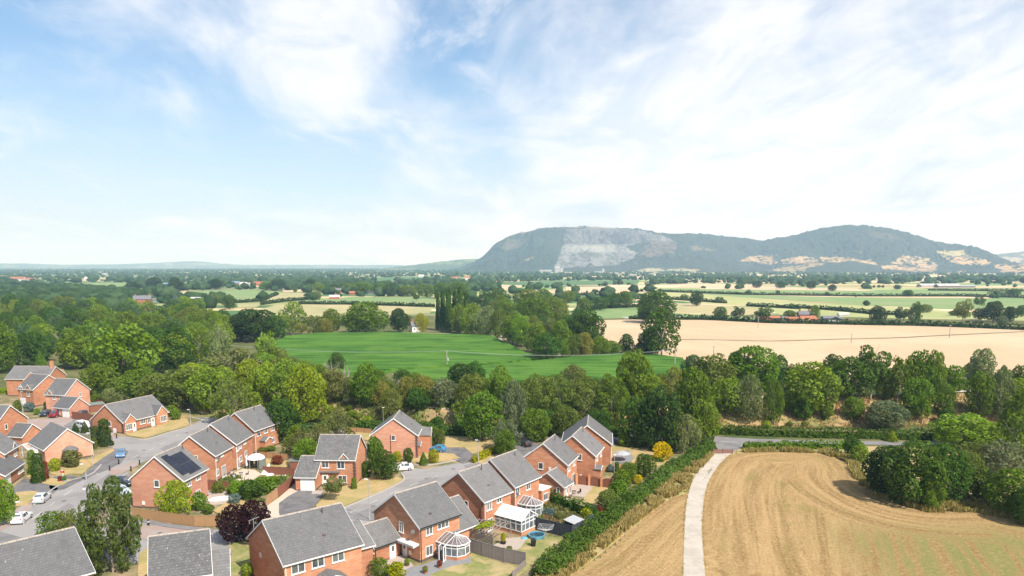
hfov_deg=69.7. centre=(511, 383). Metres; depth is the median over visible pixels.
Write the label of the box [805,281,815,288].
broadleaf tree
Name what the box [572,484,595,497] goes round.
patio
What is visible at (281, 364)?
broadleaf tree
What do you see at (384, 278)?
crop field
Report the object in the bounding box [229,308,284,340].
broadleaf tree
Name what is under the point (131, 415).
bungalow
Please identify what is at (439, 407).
grass
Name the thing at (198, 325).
broadleaf tree
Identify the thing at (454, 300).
poplar
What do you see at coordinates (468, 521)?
garage
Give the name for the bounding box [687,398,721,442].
broadleaf tree
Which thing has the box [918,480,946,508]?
bush
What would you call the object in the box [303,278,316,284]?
broadleaf tree
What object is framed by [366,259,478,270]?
hills
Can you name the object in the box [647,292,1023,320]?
pasture field
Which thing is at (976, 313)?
broadleaf tree
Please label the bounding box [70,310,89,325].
broadleaf tree
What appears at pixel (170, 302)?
broadleaf tree
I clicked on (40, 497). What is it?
car
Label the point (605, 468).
timber fence
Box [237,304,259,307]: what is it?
cut field
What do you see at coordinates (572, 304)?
fields
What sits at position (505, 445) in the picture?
broadleaf tree
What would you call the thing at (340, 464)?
window
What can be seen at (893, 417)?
bush
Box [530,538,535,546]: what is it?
wheelie bin
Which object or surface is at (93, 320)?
broadleaf tree
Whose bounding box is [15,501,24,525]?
street lamp
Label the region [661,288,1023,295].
pasture field
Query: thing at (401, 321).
broadleaf tree
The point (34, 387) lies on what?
house
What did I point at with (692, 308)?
cut field
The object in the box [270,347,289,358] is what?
broadleaf tree
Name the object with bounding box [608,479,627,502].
bush
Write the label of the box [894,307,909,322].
broadleaf tree
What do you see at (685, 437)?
willow
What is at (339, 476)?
window
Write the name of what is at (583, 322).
broadleaf tree
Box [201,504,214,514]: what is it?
bush
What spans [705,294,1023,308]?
pasture field
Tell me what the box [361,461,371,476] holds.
bush
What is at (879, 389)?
bush
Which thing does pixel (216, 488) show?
bush
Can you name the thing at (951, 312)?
bush
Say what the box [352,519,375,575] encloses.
garage
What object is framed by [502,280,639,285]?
crop field
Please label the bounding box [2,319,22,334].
broadleaf tree
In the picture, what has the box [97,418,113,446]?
clipped conifer
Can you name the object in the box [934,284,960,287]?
barn
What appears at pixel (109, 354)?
broadleaf tree
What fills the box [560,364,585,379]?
broadleaf tree
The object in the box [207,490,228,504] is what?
patio
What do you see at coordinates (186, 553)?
house
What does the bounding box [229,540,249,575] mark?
lawn
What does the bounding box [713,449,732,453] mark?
field gate
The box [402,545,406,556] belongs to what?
door
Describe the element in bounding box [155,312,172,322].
broadleaf tree
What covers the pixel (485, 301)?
broadleaf tree
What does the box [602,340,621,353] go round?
bush
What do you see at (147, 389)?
broadleaf tree
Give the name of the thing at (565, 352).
bush
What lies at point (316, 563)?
window
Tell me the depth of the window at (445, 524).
99.84 m
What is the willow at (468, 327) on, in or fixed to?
on the field margin
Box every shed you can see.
[88,401,104,412]
[289,457,299,469]
[563,515,584,525]
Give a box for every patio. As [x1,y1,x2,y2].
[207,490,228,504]
[235,469,260,480]
[386,555,412,569]
[402,557,471,575]
[495,537,527,549]
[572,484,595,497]
[615,450,633,463]
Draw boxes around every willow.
[414,313,429,331]
[459,302,481,334]
[472,305,497,334]
[488,309,510,337]
[498,378,527,432]
[672,414,702,452]
[731,374,763,422]
[762,378,784,422]
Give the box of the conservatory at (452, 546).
[435,531,470,561]
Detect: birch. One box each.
[76,475,142,575]
[114,511,140,553]
[207,377,254,418]
[378,388,402,419]
[492,419,522,448]
[521,373,560,413]
[537,374,582,417]
[561,376,607,419]
[594,373,630,423]
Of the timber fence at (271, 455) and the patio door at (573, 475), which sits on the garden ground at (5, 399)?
the timber fence at (271, 455)
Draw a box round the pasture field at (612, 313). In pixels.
[586,309,754,318]
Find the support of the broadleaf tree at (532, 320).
on the ground at (74, 370)
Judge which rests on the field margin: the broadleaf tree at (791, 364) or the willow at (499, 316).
the willow at (499, 316)
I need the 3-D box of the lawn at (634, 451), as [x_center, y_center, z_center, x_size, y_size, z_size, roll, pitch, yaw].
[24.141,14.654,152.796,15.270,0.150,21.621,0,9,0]
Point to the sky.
(241, 132)
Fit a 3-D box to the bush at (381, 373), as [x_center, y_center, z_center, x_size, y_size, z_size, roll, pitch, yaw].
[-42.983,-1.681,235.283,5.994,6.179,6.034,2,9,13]
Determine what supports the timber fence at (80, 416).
on the garden ground at (5, 399)
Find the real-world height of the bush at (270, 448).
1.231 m
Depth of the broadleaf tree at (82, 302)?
499.69 m
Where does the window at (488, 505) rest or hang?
in the house at (484, 491)
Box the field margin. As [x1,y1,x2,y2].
[276,332,506,339]
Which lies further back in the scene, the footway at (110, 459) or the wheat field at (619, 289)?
the wheat field at (619, 289)
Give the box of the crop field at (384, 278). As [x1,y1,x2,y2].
[370,277,430,280]
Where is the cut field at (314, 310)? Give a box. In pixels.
[258,304,432,316]
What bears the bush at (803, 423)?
on the ground at (74, 370)
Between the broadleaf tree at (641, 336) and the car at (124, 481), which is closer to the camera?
the car at (124, 481)
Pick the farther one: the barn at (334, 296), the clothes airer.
the barn at (334, 296)
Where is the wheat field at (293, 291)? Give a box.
[282,290,314,291]
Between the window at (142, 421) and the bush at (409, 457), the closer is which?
the bush at (409, 457)
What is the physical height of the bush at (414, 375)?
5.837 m
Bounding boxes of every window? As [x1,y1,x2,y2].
[18,465,23,474]
[126,423,132,430]
[140,419,145,424]
[154,480,159,487]
[160,415,166,421]
[291,562,305,575]
[311,557,324,569]
[321,461,328,467]
[332,552,344,563]
[337,461,344,468]
[338,475,346,482]
[398,521,403,533]
[425,526,432,536]
[425,544,433,557]
[437,520,449,530]
[486,501,491,511]
[538,462,543,469]
[543,492,548,501]
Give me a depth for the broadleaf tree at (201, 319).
389.42 m
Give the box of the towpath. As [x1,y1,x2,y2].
[277,390,970,414]
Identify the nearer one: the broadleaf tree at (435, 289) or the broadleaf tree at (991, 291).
the broadleaf tree at (435, 289)
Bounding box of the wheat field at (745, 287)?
[679,285,870,290]
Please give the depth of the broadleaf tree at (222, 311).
437.47 m
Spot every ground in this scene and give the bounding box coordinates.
[0,268,1023,568]
[0,394,684,575]
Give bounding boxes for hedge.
[0,387,6,393]
[98,389,175,404]
[234,292,278,302]
[260,296,309,304]
[298,300,434,306]
[300,419,474,435]
[470,446,495,462]
[531,438,717,575]
[532,423,624,436]
[549,489,598,516]
[576,303,636,310]
[580,292,652,295]
[629,314,1023,329]
[634,296,726,302]
[659,289,1023,297]
[710,424,994,440]
[742,439,864,449]
[746,302,800,308]
[789,303,896,314]
[928,288,1023,290]
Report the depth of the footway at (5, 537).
106.14 m
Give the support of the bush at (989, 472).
on the grass verge at (871, 448)
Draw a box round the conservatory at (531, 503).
[517,495,543,516]
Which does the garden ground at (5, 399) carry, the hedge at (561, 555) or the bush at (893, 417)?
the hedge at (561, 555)
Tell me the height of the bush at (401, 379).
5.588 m
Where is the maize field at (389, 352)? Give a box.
[271,332,548,376]
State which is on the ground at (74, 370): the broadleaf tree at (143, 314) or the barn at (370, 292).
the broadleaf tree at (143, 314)
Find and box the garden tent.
[247,453,265,469]
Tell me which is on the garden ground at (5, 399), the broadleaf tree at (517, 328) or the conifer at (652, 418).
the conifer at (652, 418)
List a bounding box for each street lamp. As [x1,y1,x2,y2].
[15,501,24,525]
[364,479,369,519]
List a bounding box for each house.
[0,404,28,434]
[0,432,20,458]
[0,526,95,575]
[4,360,66,395]
[16,373,55,406]
[43,378,90,409]
[128,444,209,509]
[148,528,212,575]
[177,426,233,480]
[207,415,253,469]
[231,404,279,453]
[246,502,364,575]
[314,434,366,485]
[369,410,432,457]
[371,481,462,562]
[440,462,513,532]
[486,449,550,506]
[523,434,579,485]
[562,415,612,464]
[562,426,604,478]
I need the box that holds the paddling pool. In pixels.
[528,531,544,539]
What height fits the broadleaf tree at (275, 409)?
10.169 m
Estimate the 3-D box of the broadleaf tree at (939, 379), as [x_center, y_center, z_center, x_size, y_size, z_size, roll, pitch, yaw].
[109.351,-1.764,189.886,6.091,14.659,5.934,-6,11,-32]
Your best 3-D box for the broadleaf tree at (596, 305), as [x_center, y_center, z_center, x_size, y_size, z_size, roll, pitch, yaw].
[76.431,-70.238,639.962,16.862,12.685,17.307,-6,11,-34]
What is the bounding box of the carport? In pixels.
[21,443,40,455]
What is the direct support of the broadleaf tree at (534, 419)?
on the garden ground at (5, 399)
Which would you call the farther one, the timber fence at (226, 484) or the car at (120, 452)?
the car at (120, 452)
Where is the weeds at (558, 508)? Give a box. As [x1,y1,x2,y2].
[538,500,588,526]
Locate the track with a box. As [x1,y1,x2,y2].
[683,452,733,575]
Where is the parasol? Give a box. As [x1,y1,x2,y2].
[613,450,630,455]
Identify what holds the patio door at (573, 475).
in the house at (552, 452)
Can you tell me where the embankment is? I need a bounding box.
[162,392,1007,427]
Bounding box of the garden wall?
[575,473,614,487]
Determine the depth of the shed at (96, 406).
197.63 m
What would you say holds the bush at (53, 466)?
on the lawn at (81, 467)
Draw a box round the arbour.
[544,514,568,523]
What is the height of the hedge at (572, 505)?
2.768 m
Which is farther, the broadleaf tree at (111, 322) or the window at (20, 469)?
the broadleaf tree at (111, 322)
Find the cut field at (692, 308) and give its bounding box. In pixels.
[661,303,769,313]
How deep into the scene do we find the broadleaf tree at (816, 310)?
531.76 m
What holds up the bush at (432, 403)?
on the embankment
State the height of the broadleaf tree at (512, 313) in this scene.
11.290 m
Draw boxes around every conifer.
[26,449,37,474]
[29,453,45,483]
[34,351,47,365]
[42,461,49,478]
[72,422,79,432]
[80,421,88,433]
[89,426,98,444]
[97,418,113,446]
[350,477,356,488]
[419,452,427,465]
[613,462,619,472]
[618,396,651,447]
[636,396,658,443]
[637,385,687,451]
[885,430,897,441]
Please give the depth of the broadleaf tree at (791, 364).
227.18 m
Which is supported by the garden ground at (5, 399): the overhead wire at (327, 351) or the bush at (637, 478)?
the bush at (637, 478)
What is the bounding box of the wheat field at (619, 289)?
[566,286,639,293]
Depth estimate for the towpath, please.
190.72 m
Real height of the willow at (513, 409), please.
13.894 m
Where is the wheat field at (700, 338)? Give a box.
[597,319,1023,378]
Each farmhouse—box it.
[10,277,25,280]
[133,294,152,303]
[797,309,810,316]
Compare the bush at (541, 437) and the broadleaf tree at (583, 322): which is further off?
the broadleaf tree at (583, 322)
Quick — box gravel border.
[266,484,296,516]
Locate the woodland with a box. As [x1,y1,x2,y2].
[0,268,1023,311]
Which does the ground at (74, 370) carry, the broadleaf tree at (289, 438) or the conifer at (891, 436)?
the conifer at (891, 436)
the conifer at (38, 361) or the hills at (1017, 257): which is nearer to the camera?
the conifer at (38, 361)
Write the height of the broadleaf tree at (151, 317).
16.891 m
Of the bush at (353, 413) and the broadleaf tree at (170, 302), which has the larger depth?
the broadleaf tree at (170, 302)
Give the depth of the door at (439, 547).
98.13 m
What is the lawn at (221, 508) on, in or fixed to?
on the garden ground at (5, 399)
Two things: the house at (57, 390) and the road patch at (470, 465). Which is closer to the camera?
the road patch at (470, 465)
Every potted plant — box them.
[404,558,409,565]
[422,565,427,573]
[436,560,442,567]
[500,533,505,543]
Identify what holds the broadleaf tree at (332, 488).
on the lawn at (346, 495)
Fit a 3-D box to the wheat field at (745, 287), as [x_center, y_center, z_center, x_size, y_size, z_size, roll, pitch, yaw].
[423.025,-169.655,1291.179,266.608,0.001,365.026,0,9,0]
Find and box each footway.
[0,531,21,543]
[79,471,130,509]
[81,448,127,479]
[140,519,212,531]
[347,509,373,520]
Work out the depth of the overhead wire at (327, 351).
293.16 m
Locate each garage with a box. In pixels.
[0,455,25,487]
[6,422,41,447]
[52,396,89,417]
[212,548,231,575]
[293,455,320,490]
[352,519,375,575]
[363,517,400,560]
[449,494,478,539]
[539,467,573,498]
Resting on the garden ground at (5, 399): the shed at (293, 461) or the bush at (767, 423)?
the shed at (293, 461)
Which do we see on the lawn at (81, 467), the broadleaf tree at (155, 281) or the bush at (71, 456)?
the bush at (71, 456)
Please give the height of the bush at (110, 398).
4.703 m
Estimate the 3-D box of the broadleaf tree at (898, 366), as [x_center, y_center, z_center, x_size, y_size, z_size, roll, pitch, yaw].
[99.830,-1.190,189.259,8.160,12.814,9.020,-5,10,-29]
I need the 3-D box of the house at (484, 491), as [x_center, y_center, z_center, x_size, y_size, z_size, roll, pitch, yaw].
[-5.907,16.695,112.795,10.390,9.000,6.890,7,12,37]
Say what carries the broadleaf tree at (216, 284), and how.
on the ground at (74, 370)
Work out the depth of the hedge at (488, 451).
149.71 m
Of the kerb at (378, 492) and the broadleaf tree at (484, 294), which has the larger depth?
the broadleaf tree at (484, 294)
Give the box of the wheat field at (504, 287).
[501,285,525,289]
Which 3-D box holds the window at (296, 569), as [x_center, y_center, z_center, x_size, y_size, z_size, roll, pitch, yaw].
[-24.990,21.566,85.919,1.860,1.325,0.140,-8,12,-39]
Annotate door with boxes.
[4,474,11,485]
[62,409,69,417]
[151,417,154,425]
[222,464,226,477]
[300,479,314,490]
[322,474,328,485]
[389,543,395,558]
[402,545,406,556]
[438,544,441,559]
[443,545,445,561]
[572,472,574,485]
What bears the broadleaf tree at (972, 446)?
on the grass verge at (871, 448)
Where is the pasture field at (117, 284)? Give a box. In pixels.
[73,283,125,286]
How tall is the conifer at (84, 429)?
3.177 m
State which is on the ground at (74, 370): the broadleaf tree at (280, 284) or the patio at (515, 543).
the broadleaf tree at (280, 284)
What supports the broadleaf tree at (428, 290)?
on the pasture field at (425, 300)
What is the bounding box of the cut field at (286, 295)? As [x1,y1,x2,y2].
[267,293,304,300]
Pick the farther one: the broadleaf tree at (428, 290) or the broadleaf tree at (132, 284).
the broadleaf tree at (132, 284)
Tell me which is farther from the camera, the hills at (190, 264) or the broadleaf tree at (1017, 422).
the hills at (190, 264)
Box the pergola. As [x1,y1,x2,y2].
[469,518,510,544]
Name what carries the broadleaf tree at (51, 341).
on the ground at (74, 370)
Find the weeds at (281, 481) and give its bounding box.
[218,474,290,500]
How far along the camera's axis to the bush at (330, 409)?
188.81 m
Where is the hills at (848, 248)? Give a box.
[438,224,1023,272]
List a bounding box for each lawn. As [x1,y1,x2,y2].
[15,491,52,505]
[26,475,70,485]
[49,448,114,474]
[126,417,189,437]
[138,548,147,575]
[213,499,248,517]
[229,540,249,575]
[266,459,289,467]
[316,475,402,506]
[347,430,370,440]
[369,453,458,461]
[430,553,532,575]
[435,436,492,453]
[469,453,499,462]
[517,536,570,564]
[583,486,613,505]
[611,443,668,465]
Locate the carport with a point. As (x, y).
(33, 448)
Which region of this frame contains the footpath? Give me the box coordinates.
[312,490,322,493]
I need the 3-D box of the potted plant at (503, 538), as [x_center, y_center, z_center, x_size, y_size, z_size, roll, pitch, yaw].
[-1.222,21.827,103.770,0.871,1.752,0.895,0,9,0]
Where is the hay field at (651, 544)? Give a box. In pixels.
[571,493,687,575]
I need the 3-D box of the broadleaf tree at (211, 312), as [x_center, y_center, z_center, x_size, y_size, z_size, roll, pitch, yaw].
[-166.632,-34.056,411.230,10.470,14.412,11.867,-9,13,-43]
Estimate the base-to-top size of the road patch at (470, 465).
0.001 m
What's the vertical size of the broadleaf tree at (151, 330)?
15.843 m
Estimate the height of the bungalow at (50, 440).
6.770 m
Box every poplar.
[435,292,440,329]
[439,289,445,330]
[445,287,452,331]
[452,290,456,328]
[456,286,463,330]
[463,290,468,307]
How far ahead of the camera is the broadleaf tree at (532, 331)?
326.58 m
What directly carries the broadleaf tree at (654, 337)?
on the ground at (74, 370)
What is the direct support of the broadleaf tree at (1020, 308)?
on the pasture field at (932, 314)
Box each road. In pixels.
[0,419,213,562]
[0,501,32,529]
[27,417,113,440]
[64,419,112,446]
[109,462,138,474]
[140,525,187,538]
[197,417,973,451]
[210,462,481,550]
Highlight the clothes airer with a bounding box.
[537,523,552,539]
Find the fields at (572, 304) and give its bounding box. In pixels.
[1,269,1023,316]
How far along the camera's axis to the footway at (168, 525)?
111.03 m
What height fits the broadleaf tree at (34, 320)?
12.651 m
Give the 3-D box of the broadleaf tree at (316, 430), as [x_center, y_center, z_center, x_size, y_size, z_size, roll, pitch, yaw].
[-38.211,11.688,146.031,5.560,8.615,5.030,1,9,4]
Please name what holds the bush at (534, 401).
on the embankment
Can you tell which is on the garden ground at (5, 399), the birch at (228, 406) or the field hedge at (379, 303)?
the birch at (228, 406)
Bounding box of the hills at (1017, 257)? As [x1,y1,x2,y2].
[996,251,1023,263]
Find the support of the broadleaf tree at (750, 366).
on the ground at (74, 370)
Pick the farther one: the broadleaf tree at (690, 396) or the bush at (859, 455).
the broadleaf tree at (690, 396)
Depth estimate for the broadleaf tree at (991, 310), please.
505.23 m
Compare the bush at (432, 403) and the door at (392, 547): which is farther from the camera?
the bush at (432, 403)
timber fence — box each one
[71,411,93,420]
[132,508,218,526]
[207,480,228,489]
[259,452,287,459]
[263,466,294,475]
[265,488,277,504]
[277,475,294,496]
[349,427,371,432]
[469,538,525,565]
[512,560,524,575]
[535,517,582,537]
[602,464,620,471]
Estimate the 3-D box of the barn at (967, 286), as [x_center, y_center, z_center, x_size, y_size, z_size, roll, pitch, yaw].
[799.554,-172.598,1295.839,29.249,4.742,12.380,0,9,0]
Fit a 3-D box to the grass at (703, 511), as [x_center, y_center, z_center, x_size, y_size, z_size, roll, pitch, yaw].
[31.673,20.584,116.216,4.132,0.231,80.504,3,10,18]
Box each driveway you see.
[14,478,56,500]
[49,475,82,490]
[279,490,322,514]
[441,447,476,463]
[515,438,536,455]
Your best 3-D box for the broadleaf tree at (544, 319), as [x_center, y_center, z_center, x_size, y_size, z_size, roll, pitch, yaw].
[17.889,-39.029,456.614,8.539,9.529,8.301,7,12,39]
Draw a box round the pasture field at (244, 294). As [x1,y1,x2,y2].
[191,289,279,300]
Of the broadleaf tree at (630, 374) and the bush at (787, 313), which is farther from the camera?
the bush at (787, 313)
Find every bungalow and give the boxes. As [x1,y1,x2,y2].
[28,421,93,463]
[90,395,169,433]
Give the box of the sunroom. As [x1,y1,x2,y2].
[494,503,537,535]
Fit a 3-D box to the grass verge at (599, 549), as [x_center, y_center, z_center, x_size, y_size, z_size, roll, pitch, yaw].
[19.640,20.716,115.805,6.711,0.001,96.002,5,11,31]
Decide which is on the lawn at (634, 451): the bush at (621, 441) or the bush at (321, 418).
the bush at (621, 441)
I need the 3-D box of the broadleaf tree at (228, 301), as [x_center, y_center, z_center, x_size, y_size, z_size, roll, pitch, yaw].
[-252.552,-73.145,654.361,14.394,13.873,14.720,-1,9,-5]
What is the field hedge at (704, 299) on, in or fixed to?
on the fields at (572, 304)
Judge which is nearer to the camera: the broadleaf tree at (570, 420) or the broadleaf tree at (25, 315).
the broadleaf tree at (570, 420)
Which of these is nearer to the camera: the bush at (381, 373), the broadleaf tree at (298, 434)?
the broadleaf tree at (298, 434)
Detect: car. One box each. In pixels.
[10,511,32,523]
[32,492,51,503]
[39,409,50,416]
[111,476,130,486]
[113,484,131,494]
[115,448,125,457]
[395,461,413,470]
[429,444,446,452]
[516,439,531,446]
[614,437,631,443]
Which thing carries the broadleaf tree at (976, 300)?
on the pasture field at (943, 303)
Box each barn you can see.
[329,295,339,298]
[366,290,373,294]
[764,316,780,319]
[798,316,816,320]
[821,316,835,320]
[837,313,849,315]
[916,284,934,286]
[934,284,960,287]
[960,285,975,287]
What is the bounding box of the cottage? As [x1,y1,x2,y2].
[409,319,420,331]
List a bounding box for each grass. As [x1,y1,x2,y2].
[309,396,706,432]
[682,467,699,573]
[700,454,730,565]
[715,392,1006,428]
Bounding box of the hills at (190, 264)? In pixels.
[0,261,403,268]
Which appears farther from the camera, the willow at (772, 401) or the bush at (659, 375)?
the bush at (659, 375)
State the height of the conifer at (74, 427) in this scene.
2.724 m
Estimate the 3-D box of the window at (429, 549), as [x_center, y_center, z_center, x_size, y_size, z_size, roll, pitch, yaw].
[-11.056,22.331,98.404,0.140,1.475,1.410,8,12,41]
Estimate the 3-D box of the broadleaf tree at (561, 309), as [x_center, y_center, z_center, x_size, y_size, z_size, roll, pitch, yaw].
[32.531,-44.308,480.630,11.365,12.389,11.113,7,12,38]
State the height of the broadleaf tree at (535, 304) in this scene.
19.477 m
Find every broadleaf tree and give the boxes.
[0,293,19,313]
[0,303,11,316]
[0,312,17,327]
[0,321,18,372]
[0,478,18,524]
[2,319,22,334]
[4,315,28,332]
[8,299,19,312]
[9,329,51,365]
[12,303,27,315]
[13,299,30,311]
[14,323,32,347]
[15,309,36,321]
[27,317,45,329]
[27,323,57,344]
[28,329,50,352]
[29,298,46,318]
[35,333,57,357]
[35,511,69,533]
[38,306,59,321]
[39,301,55,311]
[43,310,62,331]
[45,307,65,316]
[46,314,67,337]
[51,295,62,304]
[54,325,96,367]
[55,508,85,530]
[56,299,74,310]
[56,318,77,338]
[57,332,91,368]
[60,296,74,304]
[61,306,86,323]
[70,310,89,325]
[74,299,93,309]
[77,525,102,559]
[78,321,110,339]
[78,363,120,395]
[82,318,96,328]
[84,321,162,388]
[86,305,107,319]
[88,331,124,362]
[94,298,106,307]
[95,313,119,324]
[98,308,118,320]
[101,317,118,330]
[115,300,141,313]
[115,310,143,334]
[115,366,158,398]
[119,303,139,320]
[124,282,141,288]
[127,298,141,313]
[132,327,162,364]
[134,373,174,403]
[135,325,148,337]
[137,311,149,322]
[138,310,166,327]
[140,300,157,311]
[143,322,159,328]
[145,277,162,285]
[148,326,196,371]
[152,306,168,319]
[152,331,193,373]
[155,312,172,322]
[155,366,198,407]
[160,306,174,316]
[160,320,182,333]
[164,298,181,309]
[166,318,188,328]
[167,277,183,288]
[175,295,191,303]
[175,303,197,314]
[176,362,201,380]
[181,321,199,344]
[183,306,202,316]
[183,311,206,326]
[184,322,210,357]
[184,366,232,411]
[185,298,205,308]
[187,328,215,361]
[192,302,207,315]
[200,358,214,371]
[201,307,212,325]
[205,310,216,329]
[206,345,262,373]
[207,312,230,334]
[208,278,222,289]
[208,324,230,357]
[210,294,220,303]
[211,320,236,347]
[214,365,237,393]
[214,503,249,542]
[218,309,230,323]
[221,294,237,308]
[228,315,253,340]
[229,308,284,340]
[233,358,258,398]
[234,498,270,542]
[245,361,284,408]
[250,351,269,358]
[254,330,276,355]
[255,352,275,367]
[259,282,271,290]
[262,314,287,339]
[264,399,304,440]
[267,279,286,290]
[267,357,303,408]
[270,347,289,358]
[272,354,293,366]
[277,301,307,334]
[279,435,296,455]
[281,365,327,424]
[289,427,314,452]
[291,362,307,367]
[293,322,309,333]
[296,360,317,371]
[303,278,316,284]
[303,315,321,332]
[305,422,331,448]
[312,282,324,292]
[320,367,347,402]
[321,308,341,331]
[321,474,345,498]
[323,409,356,433]
[327,352,345,368]
[329,283,340,287]
[340,301,389,331]
[340,376,364,403]
[341,283,354,288]
[343,308,362,331]
[349,361,380,405]
[350,282,374,293]
[368,380,389,405]
[369,556,390,575]
[370,449,399,479]
[372,282,385,290]
[382,283,400,295]
[388,308,408,331]
[398,284,416,296]
[398,375,416,401]
[410,375,436,404]
[413,293,419,301]
[417,284,434,296]
[429,377,459,405]
[430,425,438,445]
[431,282,451,296]
[434,428,445,444]
[445,362,473,390]
[447,281,469,296]
[449,303,464,332]
[451,397,468,421]
[454,372,484,413]
[457,391,504,439]
[465,360,485,376]
[468,296,478,305]
[475,290,493,307]
[481,297,491,310]
[482,364,514,413]
[492,287,509,297]
[493,294,506,301]
[493,429,515,454]
[494,301,507,309]
[497,301,519,315]
[500,314,523,343]
[506,306,516,314]
[509,311,521,317]
[509,314,530,346]
[513,289,541,303]
[514,296,553,318]
[520,407,552,441]
[522,322,545,352]
[526,315,542,331]
[528,311,543,324]
[532,332,562,359]
[536,288,552,298]
[537,314,547,324]
[539,409,562,425]
[540,295,565,318]
[544,318,555,334]
[549,404,580,436]
[550,319,571,347]
[553,307,568,319]
[553,311,566,320]
[558,314,580,339]
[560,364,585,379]
[561,290,575,301]
[568,333,585,355]
[569,309,606,342]
[572,308,582,315]
[576,297,591,310]
[586,410,614,429]
[591,296,609,309]
[595,489,619,509]
[606,293,622,307]
[616,348,654,405]
[618,333,634,352]
[619,291,635,306]
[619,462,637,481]
[632,373,662,402]
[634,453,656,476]
[637,290,677,320]
[637,296,651,320]
[637,328,666,353]
[640,306,681,354]
[660,366,683,396]
[668,366,714,439]
[680,294,688,300]
[680,354,708,393]
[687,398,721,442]
[688,291,703,305]
[691,353,738,397]
[711,376,746,413]
[712,306,726,317]
[726,345,781,392]
[727,350,747,377]
[731,306,744,316]
[752,280,762,287]
[754,306,773,316]
[768,354,789,387]
[775,281,786,287]
[779,361,844,410]
[779,385,799,412]
[784,362,800,388]
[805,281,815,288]
[809,305,820,317]
[822,354,842,391]
[826,356,877,398]
[828,284,836,290]
[855,344,892,398]
[863,300,869,305]
[869,305,887,321]
[881,355,917,402]
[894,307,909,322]
[898,376,939,419]
[901,349,935,388]
[902,289,913,295]
[907,301,923,322]
[925,349,947,398]
[926,412,1000,448]
[943,364,968,392]
[953,298,973,320]
[953,439,1007,471]
[963,371,997,417]
[966,348,997,378]
[972,308,986,319]
[973,296,985,307]
[975,426,1013,448]
[979,468,1023,513]
[980,301,1007,321]
[980,438,1023,473]
[986,365,1017,418]
[987,289,1006,294]
[988,408,1023,467]
[993,377,1023,412]
[998,391,1023,441]
[1003,306,1018,321]
[1005,288,1021,295]
[1009,365,1023,392]
[1015,305,1023,316]
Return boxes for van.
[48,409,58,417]
[73,419,89,428]
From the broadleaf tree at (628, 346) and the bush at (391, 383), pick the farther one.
the broadleaf tree at (628, 346)
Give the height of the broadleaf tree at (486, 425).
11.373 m
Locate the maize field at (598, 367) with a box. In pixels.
[396,353,685,384]
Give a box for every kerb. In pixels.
[32,464,101,505]
[125,425,191,439]
[344,473,404,507]
[397,459,457,465]
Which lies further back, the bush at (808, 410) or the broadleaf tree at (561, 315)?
the broadleaf tree at (561, 315)
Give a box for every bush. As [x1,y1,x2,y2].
[12,399,22,411]
[23,402,34,411]
[33,408,39,414]
[47,458,60,471]
[59,450,82,467]
[90,393,101,401]
[91,438,97,448]
[99,388,125,403]
[153,479,194,513]
[165,405,178,415]
[170,408,180,419]
[191,492,206,510]
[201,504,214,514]
[210,481,224,492]
[226,480,242,495]
[228,493,240,503]
[239,479,263,499]
[240,563,252,575]
[255,476,277,492]
[256,445,275,451]
[271,455,283,464]
[286,424,301,445]
[291,437,316,458]
[314,412,326,422]
[315,364,328,375]
[316,318,332,331]
[324,405,333,412]
[333,393,343,400]
[345,410,360,420]
[361,416,371,423]
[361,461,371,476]
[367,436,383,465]
[376,369,386,379]
[381,379,400,395]
[386,561,406,575]
[392,369,409,387]
[393,451,401,460]
[397,377,412,392]
[403,447,413,461]
[406,386,432,408]
[409,372,420,381]
[428,449,438,462]
[429,397,441,405]
[431,416,443,427]
[445,399,457,406]
[455,419,464,428]
[475,377,490,390]
[526,390,537,407]
[536,431,546,441]
[542,508,555,515]
[555,512,565,518]
[559,339,573,356]
[570,371,586,385]
[577,332,594,355]
[580,507,592,517]
[591,336,610,354]
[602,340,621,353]
[607,464,613,471]
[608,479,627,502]
[611,468,631,487]
[618,433,630,446]
[631,342,650,353]
[633,474,642,484]
[652,373,665,385]
[652,441,673,460]
[656,456,663,461]
[762,421,771,428]
[783,310,796,316]
[791,394,814,419]
[800,421,808,426]
[819,399,833,419]
[841,396,864,418]
[843,435,859,454]
[849,444,869,462]
[860,445,910,493]
[863,400,911,429]
[874,371,896,400]
[880,438,948,503]
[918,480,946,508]
[919,442,973,500]
[921,304,932,311]
[933,383,957,412]
[937,408,956,420]
[948,310,958,315]
[949,451,988,499]
[962,364,971,379]
[971,469,1001,498]
[997,316,1008,325]
[1008,487,1023,525]
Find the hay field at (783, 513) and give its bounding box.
[702,450,1023,575]
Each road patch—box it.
[56,503,73,512]
[97,473,113,483]
[160,442,178,450]
[416,476,437,484]
[464,463,480,467]
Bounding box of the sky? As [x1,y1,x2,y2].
[0,0,1023,265]
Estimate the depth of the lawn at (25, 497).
124.81 m
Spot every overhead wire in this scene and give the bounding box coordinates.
[230,345,433,351]
[452,349,674,355]
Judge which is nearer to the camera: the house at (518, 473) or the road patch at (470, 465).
the house at (518, 473)
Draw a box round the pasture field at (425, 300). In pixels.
[306,297,434,303]
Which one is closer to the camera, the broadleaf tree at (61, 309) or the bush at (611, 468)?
the bush at (611, 468)
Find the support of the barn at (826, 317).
on the ground at (74, 370)

